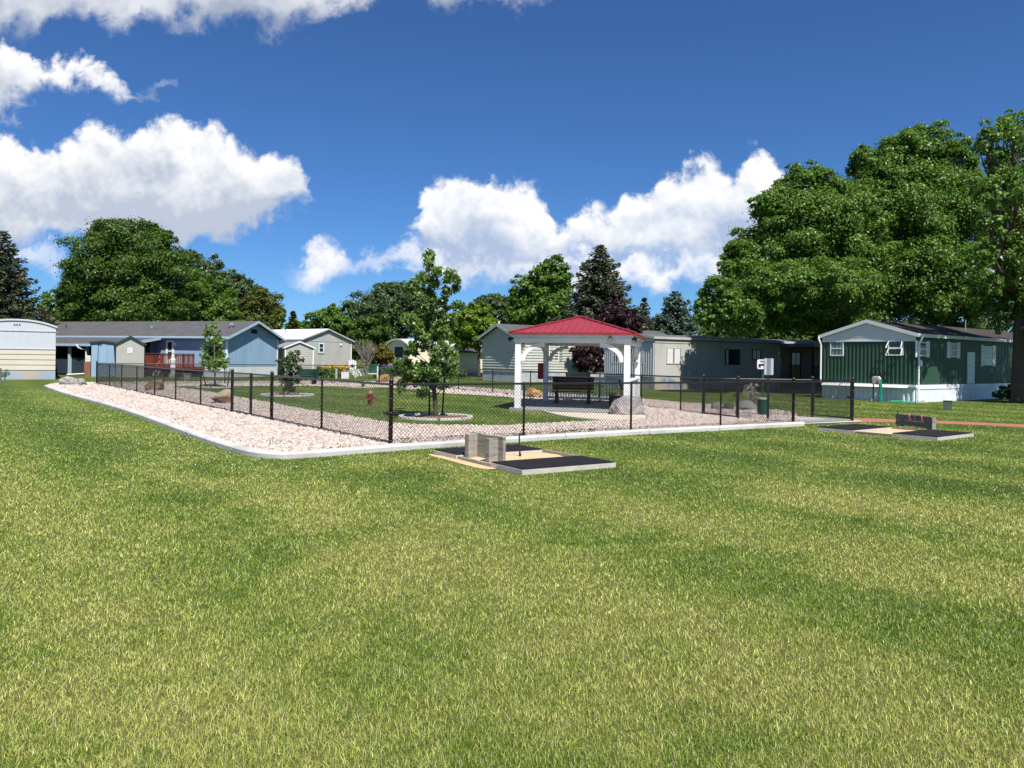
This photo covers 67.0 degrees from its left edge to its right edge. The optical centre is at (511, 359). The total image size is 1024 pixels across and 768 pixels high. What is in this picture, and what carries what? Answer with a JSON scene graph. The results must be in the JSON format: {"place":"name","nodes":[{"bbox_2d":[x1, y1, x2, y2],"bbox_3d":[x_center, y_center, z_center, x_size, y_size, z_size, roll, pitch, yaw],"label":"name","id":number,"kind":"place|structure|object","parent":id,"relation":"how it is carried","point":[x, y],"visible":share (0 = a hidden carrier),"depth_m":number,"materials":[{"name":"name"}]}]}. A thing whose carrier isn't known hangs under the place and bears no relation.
{"place":"outdoors","nodes":[
{"label":"outdoors","id":0,"kind":"place"},
{"bbox_2d":[181,386,595,424],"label":"lawn","id":1,"kind":"structure","parent":0,"point":[463,411],"depth_m":27.00,"materials":[{"name":"green plant"}]},
{"bbox_2d":[195,385,230,387],"bbox_3d":[-15.453,1.419,40.231,1.957,0.070,1.960,1,0,0],"label":"tree ring","id":2,"kind":"object","parent":1,"relation":"on","point":[215,386],"visible":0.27,"depth_m":39.98,"materials":[{"name":"grey concrete"}]},
{"bbox_2d":[199,322,229,385],"bbox_3d":[-15.424,-0.221,40.160,1.555,3.512,2.104,1,0,-20],"label":"young tree","id":3,"kind":"object","parent":2,"relation":"in","point":[211,351],"visible":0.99,"depth_m":40.17,"materials":[{"name":"green plant"}]},
{"bbox_2d":[259,393,314,396],"bbox_3d":[-9.573,1.502,32.948,2.257,0.070,2.259,1,0,0],"label":"tree ring","id":4,"kind":"object","parent":1,"relation":"on","point":[301,394],"visible":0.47,"depth_m":32.70,"materials":[{"name":"grey concrete"}]},
{"bbox_2d":[275,350,304,393],"bbox_3d":[-9.450,0.596,32.822,1.176,2.045,1.374,1,0,0],"label":"young tree","id":5,"kind":"object","parent":4,"relation":"in","point":[285,362],"visible":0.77,"depth_m":32.69,"materials":[{"name":"green plant"}]},
{"bbox_2d":[174,385,609,425],"bbox_3d":[-5.717,1.585,32.393,11.210,0.060,28.047,1,0,-36],"label":"lawn edging","id":6,"kind":"object","parent":1,"relation":"on","point":[393,387],"visible":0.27,"depth_m":36.04,"materials":[{"name":"grey concrete"}]},
{"bbox_2d":[398,413,472,420],"bbox_3d":[-2.140,1.605,21.721,2.097,0.070,2.099,1,0,0],"label":"tree ring","id":7,"kind":"object","parent":1,"relation":"on","point":[414,416],"visible":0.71,"depth_m":21.48,"materials":[{"name":"grey concrete"}]},
{"bbox_2d":[391,248,466,415],"bbox_3d":[-2.346,-0.765,21.700,2.203,4.967,1.993,1,0,0],"label":"young tree","id":8,"kind":"object","parent":7,"relation":"in","point":[427,336],"visible":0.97,"depth_m":21.32,"materials":[{"name":"green plant"}]},
{"bbox_2d":[542,410,606,419],"bbox_3d":[1.519,1.681,23.755,0.673,0.070,4.980,1,0,-20],"label":"path edging","id":9,"kind":"object","parent":1,"relation":"on","point":[571,416],"visible":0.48,"depth_m":22.40,"materials":[{"name":"concrete"}]},
{"bbox_2d":[0,359,1023,767],"bbox_3d":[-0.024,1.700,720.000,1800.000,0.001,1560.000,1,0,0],"label":"ground","id":10,"kind":"structure","parent":0,"point":[24,383],"depth_m":5.41,"materials":[{"name":"green plant"}]},
{"bbox_2d":[0,319,56,378],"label":"mobile home","id":11,"kind":"object","parent":10,"relation":"on","point":[27,349],"visible":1,"depth_m":49.18,"materials":[{"name":"white metal"}]},
{"bbox_2d":[0,230,58,324],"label":"spruce tree","id":12,"kind":"object","parent":10,"relation":"on","point":[13,305],"visible":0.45,"depth_m":65.77,"materials":[{"name":"green plant"}]},
{"bbox_2d":[36,289,72,321],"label":"deciduous tree","id":13,"kind":"object","parent":10,"relation":"on","point":[48,299],"visible":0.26,"depth_m":82.72,"materials":[{"name":"green plant"}]},
{"bbox_2d":[84,356,90,376],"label":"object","id":14,"kind":"object","parent":10,"relation":"on","point":[87,367],"visible":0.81,"depth_m":57.30,"materials":[{"name":"brown wood"}]},
{"bbox_2d":[89,340,115,376],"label":"garden shed","id":15,"kind":"structure","parent":10,"relation":"on","point":[103,351],"depth_m":57.31,"materials":[{"name":"blue"}]},
{"bbox_2d":[55,337,161,374],"bbox_3d":[-34.571,-0.360,62.073,12.530,3.165,4.502,1,0,19],"label":"carport","id":16,"kind":"object","parent":10,"relation":"on","point":[72,353],"visible":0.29,"depth_m":60.94,"materials":[{"name":"grey"}]},
{"bbox_2d":[49,215,205,321],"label":"maple tree","id":17,"kind":"object","parent":10,"relation":"on","point":[136,263],"visible":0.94,"depth_m":77.18,"materials":[{"name":"green plant"}]},
{"bbox_2d":[114,336,146,376],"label":"garden shed","id":18,"kind":"structure","parent":10,"relation":"on","point":[129,349],"depth_m":56.41,"materials":[{"name":"grey"}]},
{"bbox_2d":[0,401,296,489],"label":"clover blossoms","id":19,"kind":"object","parent":10,"relation":"on","point":[150,445],"visible":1,"depth_m":13.53,"materials":[{"name":"plant"}]},
{"bbox_2d":[55,321,285,376],"bbox_3d":[-33.872,-1.053,67.597,28.060,4.560,7.280,1,0,19],"label":"mobile home","id":20,"kind":"object","parent":10,"relation":"on","point":[251,342],"visible":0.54,"depth_m":63.08,"materials":[{"name":"blue"}]},
{"bbox_2d":[144,341,152,352],"bbox_3d":[-29.497,-1.018,62.717,0.952,1.074,0.050,1,0,19],"label":"window","id":21,"kind":"structure","parent":20,"relation":"in","point":[149,348],"depth_m":62.67,"materials":[{"name":"black glass"}]},
{"bbox_2d":[166,340,173,362],"bbox_3d":[-27.413,-0.535,61.969,0.816,2.005,0.058,1,0,19],"label":"door","id":22,"kind":"structure","parent":20,"relation":"in","point":[169,343],"depth_m":61.94,"materials":[{"name":"white glass"}]},
{"bbox_2d":[170,354,175,376],"bbox_3d":[-25.708,0.466,58.628,0.400,1.750,0.400,1,0,0],"label":"patio statue","id":23,"kind":"object","parent":10,"relation":"on","point":[172,360],"visible":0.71,"depth_m":58.50,"materials":[{"name":"stone"}]},
{"bbox_2d":[144,353,204,375],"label":"wooden deck","id":24,"kind":"structure","parent":10,"relation":"on","point":[161,359],"depth_m":59.27,"materials":[{"name":"red wood"}]},
{"bbox_2d":[172,266,244,320],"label":"deciduous tree","id":25,"kind":"object","parent":10,"relation":"on","point":[211,305],"visible":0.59,"depth_m":84.69,"materials":[{"name":"green plant"}]},
{"bbox_2d":[183,249,258,317],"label":"deciduous tree","id":26,"kind":"object","parent":10,"relation":"on","point":[239,282],"visible":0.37,"depth_m":106.62,"materials":[{"name":"green plant"}]},
{"bbox_2d":[98,363,379,383],"bbox_3d":[-15.187,0.855,45.000,15.832,1.367,0.099,1,0,-31],"label":"chain link fence","id":27,"kind":"object","parent":10,"relation":"on","point":[331,377],"visible":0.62,"depth_m":45.31,"materials":[{"name":"black metal"}]},
{"bbox_2d":[96,361,393,443],"bbox_3d":[-12.161,0.897,27.873,0.098,1.367,32.925,1,0,-37],"label":"chain link fence","id":28,"kind":"object","parent":10,"relation":"on","point":[162,373],"visible":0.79,"depth_m":19.82,"materials":[{"name":"black metal"}]},
{"bbox_2d":[231,372,269,418],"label":"chain link gate","id":29,"kind":"structure","parent":28,"relation":"attached to","point":[250,390],"depth_m":21.22,"materials":[{"name":"black metal"}]},
{"bbox_2d":[224,285,286,329],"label":"deciduous tree","id":30,"kind":"object","parent":10,"relation":"on","point":[258,303],"visible":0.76,"depth_m":86.92,"materials":[{"name":"green plant"}]},
{"bbox_2d":[285,311,300,328],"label":"spruce tree","id":31,"kind":"object","parent":10,"relation":"on","point":[293,323],"visible":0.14,"depth_m":111.79,"materials":[{"name":"green plant"}]},
{"bbox_2d":[277,341,315,375],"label":"garden shed","id":32,"kind":"structure","parent":10,"relation":"on","point":[306,351],"depth_m":66.84,"materials":[{"name":"beige"}]},
{"bbox_2d":[273,329,354,373],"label":"mobile home","id":33,"kind":"object","parent":10,"relation":"on","point":[331,346],"visible":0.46,"depth_m":75.78,"materials":[{"name":"white metal"}]},
{"bbox_2d":[302,303,353,337],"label":"deciduous tree","id":34,"kind":"object","parent":10,"relation":"on","point":[332,317],"visible":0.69,"depth_m":93.77,"materials":[{"name":"green plant"}]},
{"bbox_2d":[321,363,349,377],"bbox_3d":[-14.117,0.880,62.010,2.405,1.458,1.153,1,0,0],"label":"lily clump","id":35,"kind":"object","parent":10,"relation":"on","point":[334,368],"visible":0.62,"depth_m":61.67,"materials":[{"name":"green plant"}]},
{"bbox_2d":[352,369,364,377],"bbox_3d":[-12.520,1.165,63.000,0.900,0.720,0.600,1,0,0],"label":"garden table","id":36,"kind":"object","parent":10,"relation":"on","point":[358,371],"visible":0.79,"depth_m":62.72,"materials":[{"name":"white plastic"}]},
{"bbox_2d":[351,337,375,377],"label":"bare tree","id":37,"kind":"object","parent":10,"relation":"on","point":[367,354],"visible":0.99,"depth_m":62.01,"materials":[{"name":"grey plant"}]},
{"bbox_2d":[347,312,394,371],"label":"deciduous tree","id":38,"kind":"object","parent":10,"relation":"on","point":[375,331],"visible":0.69,"depth_m":88.96,"materials":[{"name":"green plant"}]},
{"bbox_2d":[366,364,378,377],"bbox_3d":[-11.254,0.957,62.480,1.000,1.172,0.760,1,0,0],"label":"garden glider","id":39,"kind":"object","parent":10,"relation":"on","point":[374,369],"visible":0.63,"depth_m":62.70,"materials":[{"name":"green plastic"}]},
{"bbox_2d":[372,364,392,377],"bbox_3d":[-10.591,1.014,64.016,1.978,1.416,1.084,1,0,0],"label":"iris patch","id":40,"kind":"object","parent":10,"relation":"on","point":[386,369],"visible":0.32,"depth_m":63.68,"materials":[{"name":"green plant"}]},
{"bbox_2d":[373,343,394,365],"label":"shrub","id":41,"kind":"object","parent":10,"relation":"on","point":[383,354],"visible":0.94,"depth_m":65.60,"materials":[{"name":"yellow plant"}]},
{"bbox_2d":[339,280,442,367],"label":"deciduous tree","id":42,"kind":"object","parent":10,"relation":"on","point":[393,300],"visible":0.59,"depth_m":122.67,"materials":[{"name":"green plant"}]},
{"bbox_2d":[44,385,803,458],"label":"kerb","id":43,"kind":"structure","parent":10,"relation":"on","point":[224,444],"depth_m":16.13,"materials":[{"name":"concrete"}]},
{"bbox_2d":[385,339,482,375],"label":"mobile home","id":44,"kind":"object","parent":10,"relation":"on","point":[468,359],"visible":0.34,"depth_m":76.39,"materials":[{"name":"metal"}]},
{"bbox_2d":[394,345,403,358],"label":"window","id":45,"kind":"structure","parent":44,"relation":"in","point":[398,350],"depth_m":76.58,"materials":[{"name":"black glass"}]},
{"bbox_2d":[429,454,495,468],"bbox_3d":[-0.859,1.678,12.797,0.314,0.001,2.145,1,0,-33],"label":"sand spill","id":46,"kind":"object","parent":10,"relation":"on","point":[467,463],"visible":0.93,"depth_m":12.60,"materials":[{"name":"beige sand"}]},
{"bbox_2d":[447,300,501,376],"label":"deciduous tree","id":47,"kind":"object","parent":10,"relation":"on","point":[475,321],"visible":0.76,"depth_m":72.11,"materials":[{"name":"green plant"}]},
{"bbox_2d":[467,292,508,323],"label":"deciduous tree","id":48,"kind":"object","parent":10,"relation":"on","point":[495,302],"visible":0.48,"depth_m":113.84,"materials":[{"name":"green plant"}]},
{"bbox_2d":[433,432,615,474],"bbox_3d":[0.131,1.474,13.030,1.823,0.455,2.815,1,0,-33],"label":"horseshoe pit","id":49,"kind":"object","parent":10,"relation":"on","point":[494,451],"visible":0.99,"depth_m":12.43,"materials":[{"name":"black rubber"}]},
{"bbox_2d":[379,365,681,409],"bbox_3d":[-1.335,1.091,37.641,0.052,1.280,26.779,1,0,-32],"label":"chain link fence","id":50,"kind":"object","parent":10,"relation":"on","point":[577,373],"visible":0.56,"depth_m":33.99,"materials":[{"name":"black metal"}]},
{"bbox_2d":[501,253,573,324],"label":"deciduous tree","id":51,"kind":"object","parent":10,"relation":"on","point":[537,298],"visible":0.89,"depth_m":96.52,"materials":[{"name":"green plant"}]},
{"bbox_2d":[477,321,665,381],"bbox_3d":[6.015,-0.591,64.841,17.760,4.750,5.360,1,0,-35],"label":"mobile home","id":52,"kind":"object","parent":10,"relation":"on","point":[498,350],"visible":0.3,"depth_m":60.04,"materials":[{"name":"grey"}]},
{"bbox_2d":[568,346,603,376],"bbox_3d":[5.967,0.072,60.014,2.897,3.523,2.727,1,0,-33],"label":"plum tree","id":53,"kind":"object","parent":10,"relation":"on","point":[585,359],"visible":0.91,"depth_m":59.43,"materials":[{"name":"purple plant"}]},
{"bbox_2d":[393,377,795,442],"bbox_3d":[2.750,1.105,18.033,12.077,1.367,0.099,1,0,-33],"label":"chain link fence","id":54,"kind":"object","parent":10,"relation":"on","point":[631,383],"visible":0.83,"depth_m":17.46,"materials":[{"name":"black metal"}]},
{"bbox_2d":[546,244,648,330],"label":"spruce tree","id":55,"kind":"object","parent":10,"relation":"on","point":[595,290],"visible":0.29,"depth_m":80.81,"materials":[{"name":"green plant"}]},
{"bbox_2d":[591,298,643,332],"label":"plum tree","id":56,"kind":"object","parent":10,"relation":"on","point":[618,316],"visible":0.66,"depth_m":67.26,"materials":[{"name":"purple plant"}]},
{"bbox_2d":[638,297,655,330],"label":"spruce tree","id":57,"kind":"object","parent":10,"relation":"on","point":[646,316],"visible":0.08,"depth_m":87.62,"materials":[{"name":"green plant"}]},
{"bbox_2d":[653,291,698,335],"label":"spruce tree","id":58,"kind":"object","parent":10,"relation":"on","point":[672,319],"visible":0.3,"depth_m":87.02,"materials":[{"name":"green plant"}]},
{"bbox_2d":[681,374,704,412],"bbox_3d":[5.875,1.149,25.325,0.098,1.367,1.976,1,0,-10],"label":"chain link fence","id":59,"kind":"object","parent":10,"relation":"on","point":[699,379],"visible":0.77,"depth_m":25.15,"materials":[{"name":"black metal"}]},
{"bbox_2d":[703,377,736,416],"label":"chain link gate","id":60,"kind":"structure","parent":59,"relation":"attached to","point":[728,379],"depth_m":23.72,"materials":[{"name":"black metal"}]},
{"bbox_2d":[691,320,707,335],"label":"deciduous tree","id":61,"kind":"object","parent":10,"relation":"on","point":[697,327],"visible":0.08,"depth_m":148.41,"materials":[{"name":"green plant"}]},
{"bbox_2d":[604,334,822,389],"bbox_3d":[15.949,0.133,52.565,19.300,3.580,7.550,1,0,-34],"label":"mobile home","id":62,"kind":"object","parent":10,"relation":"on","point":[696,355],"visible":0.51,"depth_m":49.77,"materials":[{"name":"beige"}]},
{"bbox_2d":[666,347,680,363],"bbox_3d":[9.898,-0.233,47.342,1.247,1.011,0.050,1,0,-34],"label":"window","id":63,"kind":"structure","parent":62,"relation":"in","point":[673,354],"depth_m":47.33,"materials":[{"name":"beige"}]},
{"bbox_2d":[711,352,721,376],"bbox_3d":[13.082,0.322,49.463,1.021,1.582,0.018,1,0,-34],"label":"door","id":64,"kind":"structure","parent":62,"relation":"in","point":[716,357],"depth_m":49.44,"materials":[{"name":"beige"}]},
{"bbox_2d":[725,349,739,364],"bbox_3d":[14.326,-0.161,50.278,1.405,1.005,0.050,1,0,-33],"label":"window","id":65,"kind":"structure","parent":62,"relation":"in","point":[732,356],"depth_m":50.26,"materials":[{"name":"black glass"}]},
{"bbox_2d":[752,350,760,359],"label":"window","id":66,"kind":"structure","parent":62,"relation":"in","point":[756,354],"depth_m":51.58,"materials":[{"name":"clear glass"}]},
{"bbox_2d":[790,352,800,378],"bbox_3d":[19.763,0.401,53.859,1.100,1.850,0.090,1,0,-33],"label":"door","id":67,"kind":"structure","parent":62,"relation":"in","point":[795,371],"depth_m":53.82,"materials":[{"name":"brown wood"}]},
{"bbox_2d":[705,376,813,416],"bbox_3d":[7.758,1.175,24.363,3.454,1.367,0.099,1,0,2],"label":"chain link fence","id":68,"kind":"object","parent":10,"relation":"on","point":[811,379],"visible":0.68,"depth_m":24.33,"materials":[{"name":"black metal"}]},
{"bbox_2d":[701,320,822,340],"bbox_3d":[22.026,-1.155,63.999,12.809,6.424,4.276,1,0,0],"label":"deciduous tree","id":69,"kind":"object","parent":10,"relation":"on","point":[761,333],"visible":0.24,"depth_m":63.09,"materials":[{"name":"green plant"}]},
{"bbox_2d":[736,376,791,421],"bbox_3d":[7.229,1.167,22.161,0.099,1.367,1.994,1,0,-34],"label":"chain link fence","id":70,"kind":"object","parent":10,"relation":"on","point":[737,388],"visible":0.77,"depth_m":22.28,"materials":[{"name":"black metal"}]},
{"bbox_2d":[764,358,773,418],"bbox_3d":[7.529,0.904,22.649,0.288,1.902,0.178,1,0,2],"label":"sign post","id":71,"kind":"object","parent":10,"relation":"on","point":[768,366],"visible":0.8,"depth_m":22.64,"materials":[{"name":"white metal"}]},
{"bbox_2d":[690,159,903,338],"bbox_3d":[16.739,-4.939,44.472,9.939,13.844,12.523,1,0,31],"label":"shade tree","id":72,"kind":"object","parent":10,"relation":"on","point":[810,254],"visible":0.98,"depth_m":43.33,"materials":[{"name":"green plant"}]},
{"bbox_2d":[795,377,854,422],"bbox_3d":[8.957,1.192,22.136,2.912,1.367,0.099,1,0,-35],"label":"chain link fence","id":73,"kind":"object","parent":10,"relation":"on","point":[852,381],"visible":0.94,"depth_m":22.23,"materials":[{"name":"black metal"}]},
{"bbox_2d":[812,379,850,418],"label":"chain link gate","id":74,"kind":"structure","parent":73,"relation":"attached to","point":[813,407],"depth_m":23.63,"materials":[{"name":"black metal"}]},
{"bbox_2d":[872,376,881,400],"bbox_3d":[16.795,1.355,35.506,0.233,1.160,0.552,1,0,-38],"label":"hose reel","id":75,"kind":"object","parent":10,"relation":"on","point":[876,380],"visible":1,"depth_m":35.46,"materials":[{"name":"green plastic"}]},
{"bbox_2d":[817,414,973,440],"bbox_3d":[10.111,1.673,19.690,3.669,0.336,2.922,1,0,-38],"label":"horseshoe pit","id":76,"kind":"object","parent":10,"relation":"on","point":[928,423],"visible":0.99,"depth_m":19.27,"materials":[{"name":"black rubber"}]},
{"bbox_2d":[818,318,1012,402],"bbox_3d":[23.783,-0.043,42.077,17.950,4.150,4.989,1,0,-38],"label":"mobile home","id":77,"kind":"object","parent":10,"relation":"on","point":[911,360],"visible":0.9,"depth_m":37.10,"materials":[{"name":"green"}]},
{"bbox_2d":[830,342,843,355],"bbox_3d":[15.958,-0.540,37.980,0.050,0.736,0.691,1,0,-38],"label":"window","id":78,"kind":"structure","parent":77,"relation":"in","point":[841,348],"depth_m":37.96,"materials":[{"name":"white glass"}]},
{"bbox_2d":[885,341,903,355],"bbox_3d":[17.625,-0.533,35.642,0.278,0.718,0.736,1,0,-38],"label":"window","id":79,"kind":"structure","parent":77,"relation":"in","point":[900,347],"depth_m":35.65,"materials":[{"name":"white glass"}]},
{"bbox_2d":[920,342,926,355],"bbox_3d":[18.765,-0.473,35.329,0.646,0.646,0.050,1,0,-38],"label":"window","id":80,"kind":"structure","parent":77,"relation":"in","point":[923,346],"depth_m":35.37,"materials":[{"name":"grey glass"}]},
{"bbox_2d":[950,343,957,356],"bbox_3d":[21.295,-0.448,37.283,0.719,0.681,0.050,1,0,-38],"label":"window","id":81,"kind":"structure","parent":77,"relation":"in","point":[953,346],"depth_m":37.28,"materials":[{"name":"grey glass"}]},
{"bbox_2d":[967,352,974,383],"bbox_3d":[22.848,0.417,38.470,0.821,1.564,0.100,1,0,-38],"label":"door","id":82,"kind":"structure","parent":77,"relation":"in","point":[970,355],"depth_m":38.44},
{"bbox_2d":[984,346,992,364],"bbox_3d":[24.486,-0.188,39.761,1.090,0.972,0.050,1,0,-38],"label":"window","id":83,"kind":"structure","parent":77,"relation":"in","point":[988,350],"depth_m":39.76,"materials":[{"name":"grey glass"}]},
{"bbox_2d":[843,119,1007,329],"bbox_3d":[25.773,-6.691,49.664,11.116,17.600,11.912,1,0,0],"label":"shade tree","id":84,"kind":"object","parent":10,"relation":"on","point":[928,207],"visible":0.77,"depth_m":47.25,"materials":[{"name":"green plant"}]},
{"bbox_2d":[854,418,1023,426],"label":"footpath","id":85,"kind":"structure","parent":10,"relation":"on","point":[938,422],"depth_m":22.95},
{"bbox_2d":[943,400,952,409],"bbox_3d":[16.719,1.755,29.669,0.330,0.358,0.290,1,0,30],"label":"utility box","id":86,"kind":"object","parent":10,"relation":"on","point":[947,404],"visible":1,"depth_m":29.56,"materials":[{"name":"grey metal"}]},
{"bbox_2d":[966,307,1012,329],"bbox_3d":[38.407,-1.344,61.913,4.261,7.261,3.375,1,0,-27],"label":"deciduous tree","id":87,"kind":"object","parent":10,"relation":"on","point":[987,319],"visible":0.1,"depth_m":61.40,"materials":[{"name":"green plant"}]},
{"bbox_2d":[961,108,1023,402],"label":"shade tree","id":88,"kind":"object","parent":10,"relation":"on","point":[1004,224],"visible":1,"depth_m":33.79,"materials":[{"name":"green plant"}]},
{"bbox_2d":[991,382,1010,399],"bbox_3d":[23.974,1.487,37.061,1.924,1.197,1.229,1,0,0],"label":"shrub","id":89,"kind":"object","parent":10,"relation":"on","point":[999,395],"visible":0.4,"depth_m":36.91,"materials":[{"name":"green plant"}]},
{"bbox_2d":[0,0,1023,357],"label":"sky","id":90,"kind":"structure","parent":0,"point":[318,148],"materials":[{"name":"blue"}]},
{"bbox_2d":[552,412,645,419],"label":"gravel path","id":91,"kind":"structure","parent":0,"point":[602,416],"depth_m":23.46,"materials":[{"name":"beige gravel"}]},
{"bbox_2d":[609,395,644,414],"bbox_3d":[3.549,1.442,24.386,1.009,0.646,0.826,1,0,-33],"label":"boulder","id":92,"kind":"object","parent":91,"relation":"on","point":[627,399],"visible":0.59,"depth_m":24.10,"materials":[{"name":"stone"}]},
{"bbox_2d":[798,416,861,423],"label":"concrete path","id":93,"kind":"structure","parent":0,"point":[820,419],"depth_m":22.93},
{"label":"gravel bed","id":94,"kind":"structure","parent":0,"visible":0},
{"bbox_2d":[58,376,76,384],"bbox_3d":[-22.697,1.125,39.638,0.976,0.542,0.781,1,0,0],"label":"boulder","id":95,"kind":"object","parent":94,"relation":"on","point":[67,380],"visible":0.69,"depth_m":39.32,"materials":[{"name":"stone"}]},
{"bbox_2d":[144,380,163,389],"bbox_3d":[-16.177,1.196,35.050,0.911,0.586,0.729,1,0,0],"label":"boulder","id":96,"kind":"object","parent":94,"relation":"on","point":[155,384],"visible":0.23,"depth_m":34.74,"materials":[{"name":"brown stone"}]},
{"bbox_2d":[211,389,230,402],"bbox_3d":[-9.896,1.293,26.417,0.731,0.564,0.585,1,0,0],"label":"boulder","id":97,"kind":"object","parent":94,"relation":"on","point":[223,397],"visible":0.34,"depth_m":26.24,"materials":[{"name":"stone"}]},
{"bbox_2d":[295,369,318,384],"bbox_3d":[-11.972,1.042,44.938,1.350,0.982,0.595,1,0,8],"label":"park bench","id":98,"kind":"object","parent":94,"relation":"on","point":[309,372],"visible":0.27,"depth_m":45.10,"materials":[{"name":"green plastic"}]},
{"bbox_2d":[48,380,804,450],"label":"gravel","id":99,"kind":"structure","parent":94,"relation":"on","point":[253,431],"depth_m":19.90,"materials":[{"name":"beige gravel"}]},
{"bbox_2d":[169,417,761,447],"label":"weeds","id":100,"kind":"object","parent":94,"relation":"on","point":[520,433],"visible":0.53,"depth_m":17.18,"materials":[{"name":"green plant"}]},
{"bbox_2d":[526,388,542,397],"bbox_3d":[0.943,1.464,33.194,0.570,0.523,0.602,1,0,-37],"label":"boulder","id":101,"kind":"object","parent":94,"relation":"on","point":[533,390],"visible":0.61,"depth_m":32.98,"materials":[{"name":"orange stone"}]},
{"bbox_2d":[508,316,645,413],"bbox_3d":[2.497,0.125,27.435,4.166,3.260,5.616,1,0,13],"label":"gazebo","id":102,"kind":"object","parent":94,"relation":"on","point":[576,331],"visible":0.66,"depth_m":25.31,"materials":[{"name":"white paint"}]},
{"bbox_2d":[537,363,542,378],"bbox_3d":[1.123,0.451,30.261,0.250,0.630,0.250,1,0,13],"label":"dispenser box","id":103,"kind":"object","parent":102,"relation":"attached to","point":[540,370],"visible":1,"depth_m":30.17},
{"bbox_2d":[551,377,593,403],"bbox_3d":[2.252,1.141,28.655,1.550,0.982,0.595,1,0,7],"label":"park bench","id":104,"kind":"object","parent":102,"relation":"on","point":[573,379],"visible":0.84,"depth_m":28.81,"materials":[{"name":"black plastic"}]},
{"bbox_2d":[608,379,623,405],"bbox_3d":[3.665,1.160,26.859,0.595,0.982,1.500,1,0,5],"label":"park bench","id":105,"kind":"object","parent":102,"relation":"on","point":[617,394],"visible":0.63,"depth_m":26.25,"materials":[{"name":"black"}]},
{"bbox_2d":[739,400,756,409],"bbox_3d":[8.147,1.617,26.772,0.641,0.413,0.513,1,0,0],"label":"boulder","id":106,"kind":"object","parent":94,"relation":"on","point":[751,406],"visible":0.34,"depth_m":26.61,"materials":[{"name":"grey stone"}]},
{"bbox_2d":[757,359,766,414],"bbox_3d":[7.929,0.905,24.424,0.370,1.811,0.370,1,0,14],"label":"waste station","id":107,"kind":"object","parent":94,"relation":"on","point":[760,363],"visible":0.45,"depth_m":24.43,"materials":[{"name":"metal"}]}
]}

